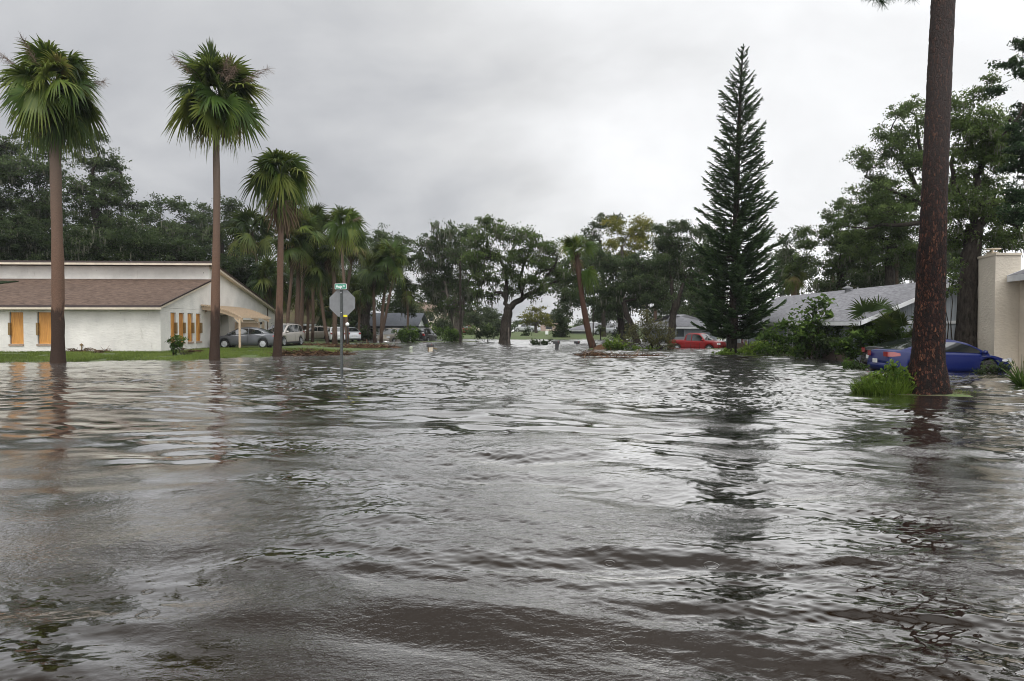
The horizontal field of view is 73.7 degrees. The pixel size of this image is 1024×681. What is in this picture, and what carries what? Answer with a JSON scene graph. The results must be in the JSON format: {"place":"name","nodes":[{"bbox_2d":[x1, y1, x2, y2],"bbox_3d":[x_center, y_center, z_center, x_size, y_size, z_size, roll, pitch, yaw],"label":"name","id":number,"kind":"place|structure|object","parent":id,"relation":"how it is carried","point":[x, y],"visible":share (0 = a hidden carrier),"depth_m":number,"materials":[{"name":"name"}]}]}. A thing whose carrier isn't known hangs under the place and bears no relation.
{"place":"outdoors","nodes":[
{"label":"outdoors","id":0,"kind":"place"},
{"bbox_2d":[1,326,972,396],"bbox_3d":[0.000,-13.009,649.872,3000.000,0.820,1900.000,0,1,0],"label":"ground","id":1,"kind":"structure","parent":0,"point":[538,335],"depth_m":67.83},
{"bbox_2d":[0,131,80,227],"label":"oak tree","id":2,"kind":"object","parent":1,"relation":"on","point":[12,170],"visible":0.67,"depth_m":68.10,"materials":[{"name":"green plant"}]},
{"bbox_2d":[0,209,92,260],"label":"oak tree","id":3,"kind":"object","parent":1,"relation":"on","point":[28,238],"visible":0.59,"depth_m":60.28,"materials":[{"name":"green plant"}]},
{"bbox_2d":[0,32,111,362],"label":"sabal palm","id":4,"kind":"object","parent":1,"relation":"on","point":[59,110],"visible":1,"depth_m":32.22,"materials":[{"name":"plant"}]},
{"bbox_2d":[38,127,161,242],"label":"oak tree","id":5,"kind":"object","parent":1,"relation":"on","point":[102,199],"visible":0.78,"depth_m":66.76,"materials":[{"name":"green plant"}]},
{"bbox_2d":[63,222,174,260],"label":"oak tree","id":6,"kind":"object","parent":1,"relation":"on","point":[123,244],"visible":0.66,"depth_m":57.80,"materials":[{"name":"green plant"}]},
{"bbox_2d":[0,260,275,351],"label":"stucco house","id":7,"kind":"structure","parent":1,"relation":"on","point":[135,306],"depth_m":43.70,"materials":[{"name":"white"}]},
{"bbox_2d":[135,192,212,245],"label":"oak tree","id":8,"kind":"object","parent":1,"relation":"on","point":[178,229],"visible":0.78,"depth_m":81.85,"materials":[{"name":"green plant"}]},
{"bbox_2d":[0,347,350,361],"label":"lawn grass","id":9,"kind":"structure","parent":1,"relation":"on","point":[81,356],"depth_m":37.51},
{"bbox_2d":[164,334,188,354],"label":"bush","id":10,"kind":"object","parent":1,"relation":"on","point":[176,343],"visible":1,"depth_m":37.45,"materials":[{"name":"green plant"}]},
{"bbox_2d":[149,234,257,287],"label":"oak tree","id":11,"kind":"object","parent":1,"relation":"on","point":[237,267],"visible":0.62,"depth_m":60.58,"materials":[{"name":"green plant"}]},
{"bbox_2d":[160,37,274,359],"bbox_3d":[-15.331,-7.209,35.655,5.488,16.967,6.356,-1,2,-32],"label":"sabal palm","id":12,"kind":"object","parent":1,"relation":"on","point":[228,110],"visible":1,"depth_m":35.25,"materials":[{"name":"plant"}]},
{"bbox_2d":[190,195,266,261],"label":"oak tree","id":13,"kind":"object","parent":1,"relation":"on","point":[230,204],"visible":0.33,"depth_m":87.44,"materials":[{"name":"green plant"}]},
{"bbox_2d":[201,304,270,347],"bbox_3d":[-20.166,-0.979,50.252,2.815,3.158,6.600,0,1,-3],"label":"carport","id":14,"kind":"object","parent":1,"relation":"on","point":[239,313],"visible":0.89,"depth_m":48.12,"materials":[{"name":"beige paint"}]},
{"bbox_2d":[49,238,424,330],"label":"distant woods","id":15,"kind":"object","parent":1,"relation":"on","point":[396,309],"visible":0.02,"depth_m":96.71,"materials":[{"name":"plant"}]},
{"bbox_2d":[235,322,259,329],"bbox_3d":[-20.801,-0.334,53.739,1.910,2.310,0.200,0,1,-3],"label":"screen fence","id":16,"kind":"object","parent":1,"relation":"on","point":[248,325],"visible":0.24,"depth_m":53.73,"materials":[{"name":"beige paint"}]},
{"bbox_2d":[220,205,276,275],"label":"sabal palm","id":17,"kind":"object","parent":1,"relation":"on","point":[250,242],"visible":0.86,"depth_m":65.30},
{"bbox_2d":[220,327,282,347],"bbox_3d":[-18.957,-0.227,49.008,4.705,1.512,1.998,0,1,-4],"label":"parked car","id":18,"kind":"object","parent":1,"relation":"on","point":[257,336],"visible":0.88,"depth_m":48.23,"materials":[{"name":"grey paint"}]},
{"bbox_2d":[242,256,288,329],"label":"sabal palm","id":19,"kind":"object","parent":1,"relation":"on","point":[264,285],"visible":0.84,"depth_m":61.29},
{"bbox_2d":[239,147,321,355],"bbox_3d":[-13.274,-4.998,39.970,4.580,12.177,4.126,0,1,0],"label":"sabal palm","id":20,"kind":"object","parent":1,"relation":"on","point":[272,179],"visible":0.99,"depth_m":39.42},
{"bbox_2d":[271,267,295,311],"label":"sabal palm","id":21,"kind":"object","parent":1,"relation":"on","point":[287,279],"visible":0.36,"depth_m":71.65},
{"bbox_2d":[268,323,304,345],"bbox_3d":[-18.185,-0.490,54.010,2.111,1.823,5.055,0,1,8],"label":"parked car","id":22,"kind":"object","parent":1,"relation":"on","point":[293,333],"visible":0.52,"depth_m":53.87,"materials":[{"name":"beige paint"}]},
{"bbox_2d":[265,224,317,322],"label":"sabal palm","id":23,"kind":"object","parent":1,"relation":"on","point":[295,260],"visible":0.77,"depth_m":57.43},
{"bbox_2d":[274,208,326,323],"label":"sabal palm","id":24,"kind":"object","parent":1,"relation":"on","point":[310,227],"visible":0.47,"depth_m":58.38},
{"bbox_2d":[269,345,332,355],"bbox_3d":[-12.991,0.835,41.146,4.765,1.180,2.399,0,1,0],"label":"debris pile","id":25,"kind":"object","parent":1,"relation":"on","point":[286,352],"visible":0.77,"depth_m":40.87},
{"bbox_2d":[274,300,339,339],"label":"cottage","id":26,"kind":"structure","parent":1,"relation":"on","point":[292,317],"depth_m":76.84,"materials":[{"name":"grey paint"}]},
{"bbox_2d":[291,276,325,340],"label":"sabal palm","id":27,"kind":"object","parent":1,"relation":"on","point":[307,301],"visible":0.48,"depth_m":67.83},
{"bbox_2d":[254,253,372,326],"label":"oak tree","id":28,"kind":"object","parent":1,"relation":"on","point":[329,291],"visible":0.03,"depth_m":85.45,"materials":[{"name":"green plant"}]},
{"bbox_2d":[300,249,326,341],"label":"sabal palm","id":29,"kind":"object","parent":1,"relation":"on","point":[313,320],"visible":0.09,"depth_m":65.85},
{"bbox_2d":[299,202,330,328],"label":"sabal palm","id":30,"kind":"object","parent":1,"relation":"on","point":[317,210],"visible":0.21,"depth_m":61.63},
{"bbox_2d":[303,326,329,339],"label":"parked car","id":31,"kind":"object","parent":1,"relation":"on","point":[318,332],"visible":0.25,"depth_m":70.20,"materials":[{"name":"beige paint"}]},
{"bbox_2d":[295,248,341,343],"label":"sabal palm","id":32,"kind":"object","parent":1,"relation":"on","point":[319,282],"visible":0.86,"depth_m":59.49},
{"bbox_2d":[309,295,339,326],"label":"sabal palm","id":33,"kind":"object","parent":1,"relation":"on","point":[328,316],"visible":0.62,"depth_m":73.46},
{"bbox_2d":[297,347,352,354],"bbox_3d":[-11.744,0.801,41.735,4.375,1.210,2.248,0,1,0],"label":"debris pile","id":34,"kind":"object","parent":1,"relation":"on","point":[326,352],"visible":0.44,"depth_m":41.64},
{"bbox_2d":[313,234,358,344],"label":"sabal palm","id":35,"kind":"object","parent":1,"relation":"on","point":[335,259],"visible":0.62,"depth_m":59.53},
{"bbox_2d":[329,283,354,374],"bbox_3d":[-6.196,-0.210,24.901,0.933,3.780,0.099,0,1,0],"label":"stop sign","id":36,"kind":"object","parent":1,"relation":"on","point":[342,302],"visible":1,"depth_m":24.92,"materials":[{"name":"grey metal"}]},
{"bbox_2d":[320,204,370,344],"bbox_3d":[-13.903,-5.408,57.105,4.004,12.130,3.694,-1,1,-22],"label":"sabal palm","id":37,"kind":"object","parent":1,"relation":"on","point":[343,235],"visible":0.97,"depth_m":56.41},
{"bbox_2d":[338,327,360,341],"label":"parked car","id":38,"kind":"object","parent":1,"relation":"on","point":[354,333],"visible":0.46,"depth_m":70.24,"materials":[{"name":"silver metal"}]},
{"bbox_2d":[333,230,373,343],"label":"sabal palm","id":39,"kind":"object","parent":1,"relation":"on","point":[361,258],"visible":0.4,"depth_m":63.75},
{"bbox_2d":[337,320,378,339],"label":"bush","id":40,"kind":"object","parent":1,"relation":"on","point":[363,331],"visible":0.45,"depth_m":79.68,"materials":[{"name":"green plant"}]},
{"bbox_2d":[318,339,398,347],"bbox_3d":[-11.629,0.302,51.360,6.530,0.908,3.914,0,1,0],"label":"debris pile","id":41,"kind":"object","parent":1,"relation":"on","point":[368,345],"visible":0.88,"depth_m":50.77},
{"bbox_2d":[337,274,381,340],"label":"sabal palm","id":42,"kind":"object","parent":1,"relation":"on","point":[359,298],"visible":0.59,"depth_m":73.52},
{"bbox_2d":[352,251,396,341],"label":"sabal palm","id":43,"kind":"object","parent":1,"relation":"on","point":[368,275],"visible":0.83,"depth_m":69.24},
{"bbox_2d":[338,223,422,339],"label":"oak tree","id":44,"kind":"object","parent":1,"relation":"on","point":[365,319],"visible":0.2,"depth_m":82.07,"materials":[{"name":"green plant"}]},
{"bbox_2d":[370,238,401,330],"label":"sabal palm","id":45,"kind":"object","parent":1,"relation":"on","point":[375,247],"visible":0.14,"depth_m":77.77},
{"bbox_2d":[376,328,401,341],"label":"parked truck","id":46,"kind":"object","parent":1,"relation":"on","point":[388,336],"visible":0.39,"depth_m":76.14,"materials":[{"name":"beige paint"}]},
{"bbox_2d":[366,238,412,341],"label":"sabal palm","id":47,"kind":"object","parent":1,"relation":"on","point":[396,260],"visible":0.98,"depth_m":69.30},
{"bbox_2d":[355,313,428,339],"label":"slate roof house","id":48,"kind":"structure","parent":1,"relation":"on","point":[395,320],"depth_m":85.58,"materials":[{"name":"grey stone"}]},
{"bbox_2d":[391,324,420,342],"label":"bush","id":49,"kind":"object","parent":1,"relation":"on","point":[404,334],"visible":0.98,"depth_m":69.78,"materials":[{"name":"green plant"}]},
{"bbox_2d":[393,276,421,328],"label":"sabal palm","id":50,"kind":"object","parent":1,"relation":"on","point":[406,298],"visible":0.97,"depth_m":79.72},
{"bbox_2d":[411,327,436,340],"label":"parked car","id":51,"kind":"object","parent":1,"relation":"on","point":[427,333],"visible":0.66,"depth_m":74.38,"materials":[{"name":"black paint"}]},
{"bbox_2d":[421,322,447,337],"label":"bush","id":52,"kind":"object","parent":1,"relation":"on","point":[437,329],"visible":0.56,"depth_m":89.89,"materials":[{"name":"green plant"}]},
{"bbox_2d":[431,316,450,332],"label":"oak tree","id":53,"kind":"object","parent":1,"relation":"on","point":[442,323],"visible":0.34,"depth_m":129.34,"materials":[{"name":"green plant"}]},
{"bbox_2d":[415,301,478,330],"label":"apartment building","id":54,"kind":"structure","parent":1,"relation":"on","point":[427,306],"depth_m":135.04,"materials":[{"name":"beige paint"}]},
{"bbox_2d":[406,218,495,339],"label":"oak tree","id":55,"kind":"object","parent":1,"relation":"on","point":[435,284],"visible":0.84,"depth_m":79.59,"materials":[{"name":"green plant"}]},
{"bbox_2d":[439,327,463,341],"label":"bush","id":56,"kind":"object","parent":1,"relation":"on","point":[449,334],"visible":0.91,"depth_m":71.74,"materials":[{"name":"green plant"}]},
{"bbox_2d":[459,256,461,342],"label":"utility pole","id":57,"kind":"object","parent":1,"relation":"on","point":[460,314],"visible":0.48,"depth_m":69.87,"materials":[{"name":"brown wood"}]},
{"bbox_2d":[462,323,494,334],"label":"bush","id":58,"kind":"object","parent":1,"relation":"on","point":[470,330],"visible":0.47,"depth_m":104.98,"materials":[{"name":"green plant"}]},
{"bbox_2d":[463,304,502,329],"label":"tree","id":59,"kind":"object","parent":1,"relation":"on","point":[475,317],"visible":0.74,"depth_m":122.85,"materials":[{"name":"green plant"}]},
{"bbox_2d":[471,324,499,341],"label":"bush","id":60,"kind":"object","parent":1,"relation":"on","point":[483,332],"visible":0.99,"depth_m":71.80,"materials":[{"name":"green plant"}]},
{"bbox_2d":[478,318,519,332],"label":"oak tree","id":61,"kind":"object","parent":1,"relation":"on","point":[497,323],"visible":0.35,"depth_m":119.27,"materials":[{"name":"green plant"}]},
{"bbox_2d":[456,214,574,343],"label":"oak tree","id":62,"kind":"object","parent":1,"relation":"on","point":[487,253],"visible":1,"depth_m":65.67,"materials":[{"name":"green plant"}]},
{"bbox_2d":[514,324,540,331],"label":"car","id":63,"kind":"object","parent":1,"relation":"on","point":[521,328],"visible":0.64,"depth_m":145.27,"materials":[{"name":"silver metal"}]},
{"bbox_2d":[517,305,555,332],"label":"oak tree","id":64,"kind":"object","parent":1,"relation":"on","point":[528,316],"visible":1,"depth_m":124.31,"materials":[{"name":"green plant"}]},
{"bbox_2d":[549,313,570,336],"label":"conifer","id":65,"kind":"object","parent":1,"relation":"on","point":[562,326],"visible":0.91,"depth_m":91.68,"materials":[{"name":"green plant"}]},
{"bbox_2d":[414,243,723,328],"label":"distant woods","id":66,"kind":"object","parent":1,"relation":"on","point":[565,307],"visible":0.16,"depth_m":108.74,"materials":[{"name":"green plant"}]},
{"bbox_2d":[558,232,602,348],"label":"sabal palm","id":67,"kind":"object","parent":1,"relation":"on","point":[587,276],"visible":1,"depth_m":50.77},
{"bbox_2d":[569,323,600,333],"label":"house","id":68,"kind":"structure","parent":1,"relation":"on","point":[580,329],"depth_m":118.32,"materials":[{"name":"grey"}]},
{"bbox_2d":[570,346,609,355],"bbox_3d":[4.794,0.789,40.453,2.986,1.145,2.169,0,1,0],"label":"debris pile","id":69,"kind":"object","parent":1,"relation":"on","point":[591,353],"visible":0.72,"depth_m":40.17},
{"bbox_2d":[577,212,628,336],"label":"oak tree","id":70,"kind":"object","parent":1,"relation":"on","point":[595,225],"visible":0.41,"depth_m":94.80,"materials":[{"name":"green plant"}]},
{"bbox_2d":[547,240,661,341],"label":"oak tree","id":71,"kind":"object","parent":1,"relation":"on","point":[570,293],"visible":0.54,"depth_m":73.55,"materials":[{"name":"green plant"}]},
{"bbox_2d":[591,323,617,334],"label":"car","id":72,"kind":"object","parent":1,"relation":"on","point":[609,327],"visible":0.41,"depth_m":107.17,"materials":[{"name":"silver metal"}]},
{"bbox_2d":[601,334,629,349],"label":"bush","id":73,"kind":"object","parent":1,"relation":"on","point":[616,345],"visible":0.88,"depth_m":49.26,"materials":[{"name":"green plant"}]},
{"bbox_2d":[600,212,656,323],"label":"oak tree","id":74,"kind":"object","parent":1,"relation":"on","point":[638,238],"visible":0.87,"depth_m":90.78,"materials":[{"name":"green plant"}]},
{"bbox_2d":[619,305,680,349],"bbox_3d":[10.063,-0.849,50.034,4.544,3.502,2.090,0,1,0],"label":"bush","id":75,"kind":"object","parent":1,"relation":"on","point":[653,341],"visible":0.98,"depth_m":49.88,"materials":[{"name":"green plant"}]},
{"bbox_2d":[613,233,690,341],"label":"oak tree","id":76,"kind":"object","parent":1,"relation":"on","point":[649,296],"visible":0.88,"depth_m":68.60,"materials":[{"name":"green plant"}]},
{"bbox_2d":[639,314,716,341],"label":"ranch house","id":77,"kind":"structure","parent":1,"relation":"on","point":[684,326],"depth_m":72.16,"materials":[{"name":"grey"}]},
{"bbox_2d":[644,219,715,342],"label":"oak tree","id":78,"kind":"object","parent":1,"relation":"on","point":[667,260],"visible":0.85,"depth_m":67.67,"materials":[{"name":"green plant"}]},
{"bbox_2d":[672,333,725,347],"bbox_3d":[14.658,0.176,54.022,1.769,1.554,4.744,-1,2,-44],"label":"red pickup","id":79,"kind":"object","parent":1,"relation":"on","point":[697,340],"visible":0.69,"depth_m":53.30,"materials":[{"name":"paint"}]},
{"bbox_2d":[681,44,790,352],"bbox_3d":[14.173,-8.707,43.133,6.729,19.776,5.906,0,1,0],"label":"whorled pine","id":80,"kind":"object","parent":1,"relation":"on","point":[732,275],"visible":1,"depth_m":42.38,"materials":[{"name":"green plant"}]},
{"bbox_2d":[711,340,770,354],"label":"weeds","id":81,"kind":"object","parent":1,"relation":"on","point":[742,350],"visible":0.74,"depth_m":41.31,"materials":[{"name":"green plant"}]},
{"bbox_2d":[748,340,806,355],"bbox_3d":[16.412,0.534,40.185,4.439,1.693,3.362,0,1,0],"label":"bush","id":82,"kind":"object","parent":1,"relation":"on","point":[778,347],"visible":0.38,"depth_m":40.51,"materials":[{"name":"green plant"}]},
{"bbox_2d":[754,322,828,358],"bbox_3d":[16.762,-0.165,37.096,7.160,2.742,2.261,0,1,0],"label":"bush","id":83,"kind":"object","parent":1,"relation":"on","point":[768,335],"visible":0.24,"depth_m":36.99,"materials":[{"name":"green plant"}]},
{"bbox_2d":[770,225,824,296],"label":"oak tree","id":84,"kind":"object","parent":1,"relation":"on","point":[787,253],"visible":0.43,"depth_m":65.96,"materials":[{"name":"green plant"}]},
{"bbox_2d":[773,293,837,358],"bbox_3d":[15.782,-0.757,36.559,3.464,3.638,2.101,0,1,0],"label":"bush","id":85,"kind":"object","parent":1,"relation":"on","point":[802,327],"visible":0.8,"depth_m":36.35,"materials":[{"name":"green plant"}]},
{"bbox_2d":[657,238,985,339],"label":"distant woods","id":86,"kind":"object","parent":1,"relation":"on","point":[686,309],"visible":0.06,"depth_m":81.83,"materials":[{"name":"green plant"}]},
{"bbox_2d":[814,318,843,358],"bbox_3d":[17.822,0.013,35.515,4.283,2.331,2.054,0,1,0],"label":"bush","id":87,"kind":"object","parent":1,"relation":"on","point":[837,328],"visible":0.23,"depth_m":35.46,"materials":[{"name":"green plant"}]},
{"bbox_2d":[789,195,884,289],"bbox_3d":[27.763,-6.036,57.637,8.078,13.079,6.386,0,1,0],"label":"oak tree","id":88,"kind":"object","parent":1,"relation":"on","point":[810,244],"visible":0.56,"depth_m":57.54,"materials":[{"name":"green plant"}]},
{"bbox_2d":[726,279,957,361],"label":"grey roof house","id":89,"kind":"structure","parent":1,"relation":"on","point":[902,296],"depth_m":37.10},
{"bbox_2d":[829,318,911,361],"bbox_3d":[17.419,0.108,32.731,4.360,2.510,1.784,0,1,0],"label":"hedge","id":90,"kind":"object","parent":1,"relation":"on","point":[846,344],"visible":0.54,"depth_m":32.57,"materials":[{"name":"green plant"}]},
{"bbox_2d":[820,93,925,281],"bbox_3d":[27.514,-8.762,49.823,8.746,18.895,6.260,-1,1,-22],"label":"oak tree","id":91,"kind":"object","parent":1,"relation":"on","point":[891,208],"visible":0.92,"depth_m":49.29,"materials":[{"name":"green plant"}]},
{"bbox_2d":[842,295,903,345],"bbox_3d":[17.559,-0.662,33.082,2.816,3.095,2.615,-1,2,-31],"label":"palmetto","id":92,"kind":"object","parent":1,"relation":"on","point":[860,309],"visible":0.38,"depth_m":33.35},
{"bbox_2d":[802,235,948,292],"bbox_3d":[30.699,-4.603,57.433,11.945,10.222,6.341,0,1,0],"label":"oak tree","id":93,"kind":"object","parent":1,"relation":"on","point":[875,277],"visible":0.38,"depth_m":56.73,"materials":[{"name":"green plant"}]},
{"bbox_2d":[849,372,916,394],"bbox_3d":[10.058,1.090,18.335,2.093,0.660,1.486,0,1,0],"label":"grass tuft","id":94,"kind":"object","parent":1,"relation":"on","point":[904,387],"visible":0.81,"depth_m":18.00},
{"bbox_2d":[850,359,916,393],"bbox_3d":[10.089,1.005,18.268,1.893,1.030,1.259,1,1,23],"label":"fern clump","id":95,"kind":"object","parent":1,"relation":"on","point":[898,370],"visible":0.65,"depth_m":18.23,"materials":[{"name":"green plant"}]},
{"bbox_2d":[866,294,904,338],"bbox_3d":[18.189,-0.693,33.129,2.524,3.186,2.318,0,1,0],"label":"palmetto","id":96,"kind":"object","parent":1,"relation":"on","point":[879,306],"visible":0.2,"depth_m":33.13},
{"bbox_2d":[870,297,913,342],"bbox_3d":[18.249,-0.600,31.530,2.980,2.942,2.927,0,1,0],"label":"palmetto","id":97,"kind":"object","parent":1,"relation":"on","point":[898,320],"visible":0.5,"depth_m":31.70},
{"bbox_2d":[834,194,952,285],"bbox_3d":[29.083,-5.349,52.801,9.160,11.942,6.746,0,1,0],"label":"oak tree","id":98,"kind":"object","parent":1,"relation":"on","point":[865,249],"visible":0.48,"depth_m":52.33,"materials":[{"name":"green plant"}]},
{"bbox_2d":[861,0,955,394],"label":"pine","id":99,"kind":"object","parent":1,"relation":"on","point":[927,363],"visible":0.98,"depth_m":17.76,"materials":[{"name":"brown plant"}]},
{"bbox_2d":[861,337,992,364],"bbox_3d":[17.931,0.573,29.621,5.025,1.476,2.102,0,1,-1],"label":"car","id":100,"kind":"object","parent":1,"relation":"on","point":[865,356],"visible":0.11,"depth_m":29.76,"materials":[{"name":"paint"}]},
{"bbox_2d":[946,253,968,339],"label":"sapling","id":101,"kind":"object","parent":1,"relation":"on","point":[951,270],"visible":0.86,"depth_m":30.46,"materials":[{"name":"green plant"}]},
{"bbox_2d":[947,69,1023,347],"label":"oak tree","id":102,"kind":"object","parent":1,"relation":"on","point":[975,200],"visible":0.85,"depth_m":31.10,"materials":[{"name":"green plant"}]},
{"bbox_2d":[977,248,1023,366],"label":"cream house","id":103,"kind":"structure","parent":1,"relation":"on","point":[1000,324],"depth_m":29.40,"materials":[{"name":"paint"}]},
{"bbox_2d":[981,36,1023,227],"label":"oak tree","id":104,"kind":"object","parent":1,"relation":"on","point":[1013,195],"visible":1,"depth_m":25.80,"materials":[{"name":"green plant"}]},
{"bbox_2d":[0,339,1023,680],"bbox_3d":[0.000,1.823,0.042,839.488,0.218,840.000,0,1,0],"label":"water","id":105,"kind":"structure","parent":0,"point":[486,509],"depth_m":6.41,"materials":[{"name":"liquid"}]},
{"bbox_2d":[838,357,874,369],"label":"bush","id":106,"kind":"object","parent":105,"relation":"in","point":[850,364],"visible":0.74,"depth_m":27.42,"materials":[{"name":"green plant"}]},
{"bbox_2d":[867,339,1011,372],"bbox_3d":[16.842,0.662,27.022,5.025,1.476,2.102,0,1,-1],"label":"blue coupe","id":107,"kind":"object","parent":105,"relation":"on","point":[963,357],"visible":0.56,"depth_m":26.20,"materials":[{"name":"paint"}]},
{"bbox_2d":[972,358,1014,373],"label":"bush","id":108,"kind":"object","parent":105,"relation":"on","point":[984,370],"visible":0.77,"depth_m":25.21,"materials":[{"name":"green plant"}]},
{"bbox_2d":[995,360,1023,385],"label":"agave","id":109,"kind":"object","parent":105,"relation":"on","point":[1016,379],"visible":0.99,"depth_m":21.08,"materials":[{"name":"green plant"}]},
{"bbox_2d":[0,0,1023,325],"label":"sky","id":110,"kind":"structure","parent":0,"point":[553,116],"materials":[{"name":"grey"}]},
{"bbox_2d":[781,263,809,295],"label":"tree","id":111,"kind":"object","parent":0,"point":[794,283],"visible":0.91,"depth_m":59.64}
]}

